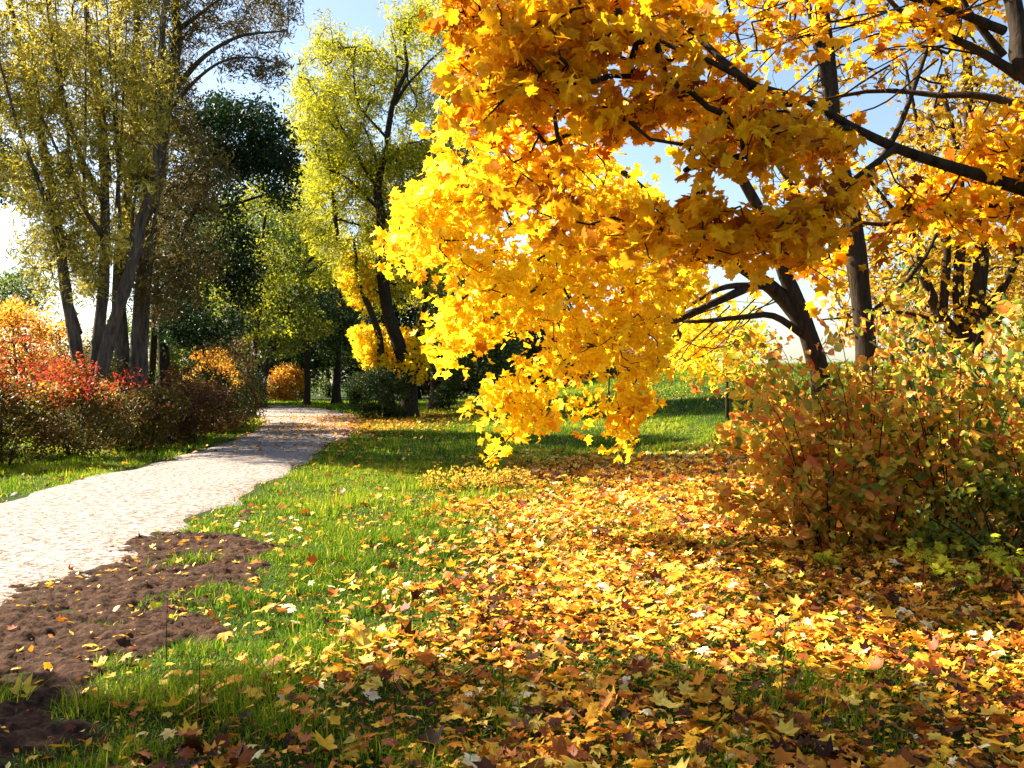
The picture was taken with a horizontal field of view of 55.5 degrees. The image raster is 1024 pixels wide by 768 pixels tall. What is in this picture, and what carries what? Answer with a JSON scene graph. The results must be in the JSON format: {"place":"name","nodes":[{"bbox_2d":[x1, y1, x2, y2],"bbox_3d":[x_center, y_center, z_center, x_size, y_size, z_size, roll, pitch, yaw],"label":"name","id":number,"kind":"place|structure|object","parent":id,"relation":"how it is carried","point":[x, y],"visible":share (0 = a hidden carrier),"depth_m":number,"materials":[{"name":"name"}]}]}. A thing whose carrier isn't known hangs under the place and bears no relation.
{"place":"outdoors","nodes":[
{"label":"outdoors","id":0,"kind":"place"},
{"bbox_2d":[0,530,286,767],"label":"bare soil","id":1,"kind":"structure","parent":0,"point":[31,728],"depth_m":6.41,"materials":[{"name":"brown soil"}]},
{"bbox_2d":[0,405,358,605],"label":"gravel path","id":2,"kind":"structure","parent":0,"point":[97,515],"depth_m":13.16,"materials":[{"name":"beige gravel"}]},
{"bbox_2d":[0,360,1023,767],"bbox_3d":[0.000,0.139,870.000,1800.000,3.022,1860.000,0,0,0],"label":"ground","id":3,"kind":"structure","parent":0,"point":[152,719],"depth_m":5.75,"materials":[{"name":"plant"}]},
{"bbox_2d":[0,376,22,440],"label":"hedge shrub","id":4,"kind":"object","parent":3,"relation":"on","point":[11,420],"visible":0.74,"depth_m":18.30,"materials":[{"name":"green plant"}]},
{"bbox_2d":[0,133,39,207],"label":"alder tree","id":5,"kind":"object","parent":3,"relation":"on","point":[8,142],"visible":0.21,"depth_m":29.34,"materials":[{"name":"green plant"}]},
{"bbox_2d":[0,333,48,454],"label":"wild shrub","id":6,"kind":"object","parent":3,"relation":"on","point":[5,354],"visible":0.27,"depth_m":21.15,"materials":[{"name":"red plant"}]},
{"bbox_2d":[0,268,53,421],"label":"tree","id":7,"kind":"object","parent":3,"relation":"on","point":[11,286],"visible":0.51,"depth_m":36.18,"materials":[{"name":"green plant"}]},
{"bbox_2d":[0,293,70,429],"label":"bush","id":8,"kind":"object","parent":3,"relation":"on","point":[9,319],"visible":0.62,"depth_m":31.62,"materials":[{"name":"orange plant"}]},
{"bbox_2d":[0,349,83,467],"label":"hedge shrub","id":9,"kind":"object","parent":3,"relation":"on","point":[9,397],"visible":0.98,"depth_m":18.58,"materials":[{"name":"red plant"}]},
{"bbox_2d":[27,312,91,416],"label":"bush","id":10,"kind":"object","parent":3,"relation":"on","point":[60,331],"visible":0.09,"depth_m":37.31,"materials":[{"name":"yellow plant"}]},
{"bbox_2d":[0,351,149,458],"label":"hedge shrub","id":11,"kind":"object","parent":3,"relation":"on","point":[85,394],"visible":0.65,"depth_m":20.47,"materials":[{"name":"red plant"}]},
{"bbox_2d":[39,339,139,440],"bbox_3d":[-11.365,0.248,26.136,2.607,2.897,2.833,0,0,0],"label":"wild shrub","id":12,"kind":"object","parent":3,"relation":"on","point":[111,364],"visible":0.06,"depth_m":26.08,"materials":[{"name":"red plant"}]},
{"bbox_2d":[0,0,190,448],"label":"willow tree","id":13,"kind":"object","parent":3,"relation":"on","point":[61,53],"visible":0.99,"depth_m":23.46,"materials":[{"name":"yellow plant"}]},
{"bbox_2d":[54,338,157,401],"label":"wild shrub","id":14,"kind":"object","parent":3,"relation":"on","point":[149,378],"visible":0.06,"depth_m":30.84,"materials":[{"name":"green plant"}]},
{"bbox_2d":[74,382,193,452],"bbox_3d":[-8.891,0.817,22.732,2.881,1.749,2.343,0,0,0],"label":"hedge shrub","id":15,"kind":"object","parent":3,"relation":"on","point":[147,435],"visible":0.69,"depth_m":22.45,"materials":[{"name":"brown plant"}]},
{"bbox_2d":[83,305,195,393],"bbox_3d":[-13.453,-0.798,35.888,4.636,4.675,4.243,0,0,0],"label":"wild shrub","id":16,"kind":"object","parent":3,"relation":"on","point":[175,361],"visible":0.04,"depth_m":35.46,"materials":[{"name":"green plant"}]},
{"bbox_2d":[150,591,180,661],"bbox_3d":[-1.993,1.409,5.614,0.192,0.421,0.085,0,0,0],"label":"sapling","id":17,"kind":"object","parent":3,"relation":"on","point":[157,605],"visible":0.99,"depth_m":5.60,"materials":[{"name":"yellow plant"}]},
{"bbox_2d":[106,363,233,445],"bbox_3d":[-8.838,0.580,24.903,3.542,2.207,2.372,0,0,-32],"label":"hedge shrub","id":18,"kind":"object","parent":3,"relation":"on","point":[188,426],"visible":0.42,"depth_m":24.71,"materials":[{"name":"brown plant"}]},
{"bbox_2d":[148,200,237,380],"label":"woodland tree","id":19,"kind":"object","parent":3,"relation":"on","point":[185,292],"visible":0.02,"depth_m":55.22,"materials":[{"name":"green plant"}]},
{"bbox_2d":[192,656,210,722],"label":"sapling","id":20,"kind":"object","parent":3,"relation":"on","point":[199,686],"visible":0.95,"depth_m":4.60,"materials":[{"name":"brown plant"}]},
{"bbox_2d":[99,0,305,439],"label":"poplar tree","id":21,"kind":"object","parent":3,"relation":"on","point":[135,353],"visible":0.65,"depth_m":26.79,"materials":[{"name":"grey plant"}]},
{"bbox_2d":[159,371,251,438],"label":"hedge shrub","id":22,"kind":"object","parent":3,"relation":"on","point":[231,414],"visible":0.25,"depth_m":27.59,"materials":[{"name":"brown plant"}]},
{"bbox_2d":[183,343,243,428],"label":"wild shrub","id":23,"kind":"object","parent":3,"relation":"on","point":[216,355],"visible":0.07,"depth_m":31.64,"materials":[{"name":"orange plant"}]},
{"bbox_2d":[171,313,261,414],"bbox_3d":[-10.425,-0.570,34.920,3.357,4.259,3.172,0,0,31],"label":"wild shrub","id":24,"kind":"object","parent":3,"relation":"on","point":[232,348],"visible":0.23,"depth_m":34.69,"materials":[{"name":"orange plant"}]},
{"bbox_2d":[175,354,261,431],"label":"hedge shrub","id":25,"kind":"object","parent":3,"relation":"on","point":[207,375],"visible":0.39,"depth_m":30.40,"materials":[{"name":"brown plant"}]},
{"bbox_2d":[184,357,269,427],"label":"hedge shrub","id":26,"kind":"object","parent":3,"relation":"on","point":[257,401],"visible":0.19,"depth_m":33.46,"materials":[{"name":"brown plant"}]},
{"bbox_2d":[148,86,307,388],"bbox_3d":[-9.262,-4.260,31.230,5.098,11.870,6.881,0,0,-17],"label":"alder tree","id":27,"kind":"object","parent":3,"relation":"on","point":[266,152],"visible":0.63,"depth_m":30.24,"materials":[{"name":"green plant"}]},
{"bbox_2d":[185,197,278,381],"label":"woodland tree","id":28,"kind":"object","parent":3,"relation":"on","point":[259,367],"depth_m":60.76,"materials":[{"name":"green plant"}]},
{"bbox_2d":[207,349,279,419],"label":"hedge shrub","id":29,"kind":"object","parent":3,"relation":"on","point":[267,393],"visible":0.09,"depth_m":36.38,"materials":[{"name":"orange plant"}]},
{"bbox_2d":[194,176,306,413],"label":"slender tree","id":30,"kind":"object","parent":3,"relation":"on","point":[259,314],"visible":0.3,"depth_m":40.26,"materials":[{"name":"green plant"}]},
{"bbox_2d":[190,192,316,364],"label":"tall tree","id":31,"kind":"object","parent":3,"relation":"on","point":[273,228],"visible":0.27,"depth_m":48.67,"materials":[{"name":"green plant"}]},
{"bbox_2d":[245,214,317,398],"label":"woodland tree","id":32,"kind":"object","parent":3,"relation":"on","point":[293,360],"visible":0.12,"depth_m":71.39,"materials":[{"name":"green plant"}]},
{"bbox_2d":[266,361,312,400],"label":"wild shrub","id":33,"kind":"object","parent":3,"relation":"on","point":[287,378],"visible":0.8,"depth_m":69.46,"materials":[{"name":"orange plant"}]},
{"bbox_2d":[246,211,344,407],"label":"leaning tree","id":34,"kind":"object","parent":3,"relation":"on","point":[275,347],"visible":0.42,"depth_m":50.67,"materials":[{"name":"green plant"}]},
{"bbox_2d":[260,160,350,405],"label":"willow tree","id":35,"kind":"object","parent":3,"relation":"on","point":[307,390],"visible":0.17,"depth_m":55.78,"materials":[{"name":"green plant"}]},
{"bbox_2d":[271,243,346,398],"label":"woodland tree","id":36,"kind":"object","parent":3,"relation":"on","point":[318,364],"visible":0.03,"depth_m":76.13,"materials":[{"name":"green plant"}]},
{"bbox_2d":[294,250,347,397],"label":"woodland tree","id":37,"kind":"object","parent":3,"relation":"on","point":[326,392],"visible":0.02,"depth_m":91.21,"materials":[{"name":"green plant"}]},
{"bbox_2d":[302,265,371,403],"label":"roadside tree","id":38,"kind":"object","parent":3,"relation":"on","point":[348,316],"visible":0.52,"depth_m":59.06,"materials":[{"name":"green plant"}]},
{"bbox_2d":[312,231,399,398],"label":"woodland tree","id":39,"kind":"object","parent":3,"relation":"on","point":[357,369],"visible":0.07,"depth_m":77.35,"materials":[{"name":"green plant"}]},
{"bbox_2d":[342,362,399,419],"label":"ivy bush","id":40,"kind":"object","parent":3,"relation":"on","point":[355,394],"visible":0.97,"depth_m":38.57,"materials":[{"name":"green plant"}]},
{"bbox_2d":[344,266,418,398],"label":"woodland tree","id":41,"kind":"object","parent":3,"relation":"on","point":[402,327],"visible":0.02,"depth_m":83.54,"materials":[{"name":"green plant"}]},
{"bbox_2d":[335,251,432,414],"bbox_3d":[-5.429,-2.086,40.983,4.557,7.155,4.080,0,0,0],"label":"maple sapling","id":42,"kind":"object","parent":3,"relation":"on","point":[365,346],"visible":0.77,"depth_m":39.67,"materials":[{"name":"yellow plant"}]},
{"bbox_2d":[274,0,495,417],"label":"willow tree","id":43,"kind":"object","parent":3,"relation":"on","point":[341,147],"visible":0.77,"depth_m":40.23,"materials":[{"name":"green plant"}]},
{"bbox_2d":[383,664,405,723],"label":"sapling","id":44,"kind":"object","parent":3,"relation":"on","point":[394,690],"visible":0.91,"depth_m":4.60,"materials":[{"name":"brown plant"}]},
{"bbox_2d":[378,367,412,418],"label":"ivy bush","id":45,"kind":"object","parent":3,"relation":"on","point":[396,389],"visible":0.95,"depth_m":38.80,"materials":[{"name":"green plant"}]},
{"bbox_2d":[379,255,437,398],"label":"woodland tree","id":46,"kind":"object","parent":3,"relation":"on","point":[399,320],"visible":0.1,"depth_m":79.67,"materials":[{"name":"green plant"}]},
{"bbox_2d":[406,262,481,397],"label":"woodland tree","id":47,"kind":"object","parent":3,"relation":"on","point":[429,380],"visible":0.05,"depth_m":73.57,"materials":[{"name":"green plant"}]},
{"bbox_2d":[428,381,460,409],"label":"ivy bush","id":48,"kind":"object","parent":3,"relation":"on","point":[445,394],"visible":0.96,"depth_m":44.77,"materials":[{"name":"green plant"}]},
{"bbox_2d":[411,260,526,410],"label":"ivy clad tree","id":49,"kind":"object","parent":3,"relation":"on","point":[475,373],"visible":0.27,"depth_m":44.27,"materials":[{"name":"green plant"}]},
{"bbox_2d":[419,464,532,491],"bbox_3d":[-0.581,1.433,14.786,1.815,0.428,1.117,0,0,0],"label":"pile","id":50,"kind":"object","parent":3,"relation":"on","point":[479,474],"visible":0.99,"depth_m":14.76,"materials":[{"name":"yellow plant"}]},
{"bbox_2d":[456,262,521,396],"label":"woodland tree","id":51,"kind":"object","parent":3,"relation":"on","point":[471,384],"visible":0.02,"depth_m":79.33,"materials":[{"name":"green plant"}]},
{"bbox_2d":[490,636,511,704],"bbox_3d":[-0.054,1.451,4.910,0.112,0.368,0.020,0,0,19],"label":"sapling","id":52,"kind":"object","parent":3,"relation":"on","point":[502,664],"visible":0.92,"depth_m":4.90,"materials":[{"name":"brown plant"}]},
{"bbox_2d":[0,391,1023,767],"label":"fallen leaves","id":53,"kind":"object","parent":3,"relation":"on","point":[566,751],"visible":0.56,"depth_m":5.97,"materials":[{"name":"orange plant"}]},
{"bbox_2d":[478,307,554,393],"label":"woodland tree","id":54,"kind":"object","parent":3,"relation":"on","point":[532,350],"visible":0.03,"depth_m":76.25,"materials":[{"name":"green plant"}]},
{"bbox_2d":[521,299,581,388],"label":"woodland tree","id":55,"kind":"object","parent":3,"relation":"on","point":[567,364],"visible":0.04,"depth_m":81.35,"materials":[{"name":"green plant"}]},
{"bbox_2d":[569,363,625,380],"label":"woodland tree","id":56,"kind":"object","parent":3,"relation":"on","point":[607,371],"visible":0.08,"depth_m":93.33,"materials":[{"name":"green plant"}]},
{"bbox_2d":[370,70,839,470],"bbox_3d":[1.539,-1.078,11.287,3.530,5.552,8.899,0,0,37],"label":"maple tree","id":57,"kind":"object","parent":3,"relation":"on","point":[433,219],"visible":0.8,"depth_m":9.35,"materials":[{"name":"yellow plant"}]},
{"bbox_2d":[608,349,674,377],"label":"woodland tree","id":58,"kind":"object","parent":3,"relation":"on","point":[627,369],"visible":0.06,"depth_m":95.89,"materials":[{"name":"green plant"}]},
{"bbox_2d":[661,352,718,370],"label":"woodland tree","id":59,"kind":"object","parent":3,"relation":"on","point":[682,364],"visible":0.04,"depth_m":98.15,"materials":[{"name":"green plant"}]},
{"bbox_2d":[662,302,776,420],"bbox_3d":[6.527,-0.748,29.994,4.347,3.939,3.991,0,0,0],"label":"meadow tree","id":60,"kind":"object","parent":3,"relation":"on","point":[742,366],"visible":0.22,"depth_m":29.68,"materials":[{"name":"yellow plant"}]},
{"bbox_2d":[418,0,1023,319],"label":"maple tree","id":61,"kind":"object","parent":3,"relation":"on","point":[531,62],"visible":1,"depth_m":5.20,"materials":[{"name":"yellow plant"}]},
{"bbox_2d":[778,605,794,702],"bbox_3d":[1.391,1.369,4.911,0.091,0.511,0.029,0,0,0],"label":"sapling","id":62,"kind":"object","parent":3,"relation":"on","point":[783,652],"visible":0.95,"depth_m":4.90,"materials":[{"name":"brown plant"}]},
{"bbox_2d":[689,323,925,510],"bbox_3d":[3.349,0.499,11.092,2.800,2.403,1.802,0,0,0],"label":"dogwood shrub","id":63,"kind":"object","parent":3,"relation":"on","point":[746,337],"visible":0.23,"depth_m":10.90,"materials":[{"name":"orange plant"}]},
{"bbox_2d":[702,369,915,554],"bbox_3d":[2.810,0.789,9.283,1.936,1.872,1.413,0,0,15],"label":"dogwood shrub","id":64,"kind":"object","parent":3,"relation":"on","point":[807,523],"visible":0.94,"depth_m":9.19,"materials":[{"name":"brown plant"}]},
{"bbox_2d":[810,550,842,567],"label":"maple seedling","id":65,"kind":"object","parent":3,"relation":"on","point":[827,556],"visible":0.96,"depth_m":8.27,"materials":[{"name":"green plant"}]},
{"bbox_2d":[692,0,1008,469],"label":"maple tree","id":66,"kind":"object","parent":3,"relation":"on","point":[860,283],"visible":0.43,"depth_m":13.81,"materials":[{"name":"yellow plant"}]},
{"bbox_2d":[742,291,993,547],"bbox_3d":[3.504,0.467,9.671,2.209,2.750,1.897,0,0,0],"label":"dogwood shrub","id":67,"kind":"object","parent":3,"relation":"on","point":[834,370],"visible":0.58,"depth_m":9.34,"materials":[{"name":"orange plant"}]},
{"bbox_2d":[890,538,944,589],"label":"maple seedling","id":68,"kind":"object","parent":3,"relation":"on","point":[933,565],"visible":1,"depth_m":7.54,"materials":[{"name":"green plant"}]},
{"bbox_2d":[820,15,1023,433],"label":"maple tree","id":69,"kind":"object","parent":3,"relation":"on","point":[973,311],"visible":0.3,"depth_m":15.97,"materials":[{"name":"yellow plant"}]},
{"bbox_2d":[840,275,1023,507],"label":"dogwood shrub","id":70,"kind":"object","parent":3,"relation":"on","point":[990,346],"visible":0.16,"depth_m":11.03,"materials":[{"name":"yellow plant"}]},
{"bbox_2d":[847,317,1023,550],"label":"dogwood shrub","id":71,"kind":"object","parent":3,"relation":"on","point":[945,414],"visible":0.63,"depth_m":9.07,"materials":[{"name":"yellow plant"}]},
{"bbox_2d":[877,237,1001,382],"bbox_3d":[15.159,-2.418,34.081,4.671,6.240,7.226,0,0,20],"label":"meadow tree","id":72,"kind":"object","parent":3,"relation":"on","point":[913,347],"visible":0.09,"depth_m":33.00,"materials":[{"name":"yellow plant"}]},
{"bbox_2d":[929,554,979,592],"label":"maple seedling","id":73,"kind":"object","parent":3,"relation":"on","point":[972,566],"visible":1,"depth_m":7.16,"materials":[{"name":"green plant"}]},
{"bbox_2d":[892,466,1023,567],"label":"undergrowth","id":74,"kind":"object","parent":3,"relation":"on","point":[999,494],"visible":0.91,"depth_m":8.57,"materials":[{"name":"green plant"}]},
{"bbox_2d":[921,292,1023,556],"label":"dogwood shrub","id":75,"kind":"object","parent":3,"relation":"on","point":[975,464],"visible":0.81,"depth_m":8.76,"materials":[{"name":"yellow plant"}]},
{"bbox_2d":[955,533,1023,571],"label":"maple seedling","id":76,"kind":"object","parent":3,"relation":"on","point":[989,549],"visible":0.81,"depth_m":7.93,"materials":[{"name":"green plant"}]},
{"bbox_2d":[971,219,1023,360],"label":"meadow tree","id":77,"kind":"object","parent":3,"relation":"on","point":[1013,231],"visible":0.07,"depth_m":28.35,"materials":[{"name":"yellow plant"}]},
{"bbox_2d":[987,551,1023,590],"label":"maple seedling","id":78,"kind":"object","parent":3,"relation":"on","point":[1010,564],"visible":0.99,"depth_m":7.30,"materials":[{"name":"green plant"}]},
{"bbox_2d":[0,0,1023,384],"label":"sky","id":79,"kind":"structure","parent":0,"point":[355,13],"materials":[{"name":"blue"}]}
]}

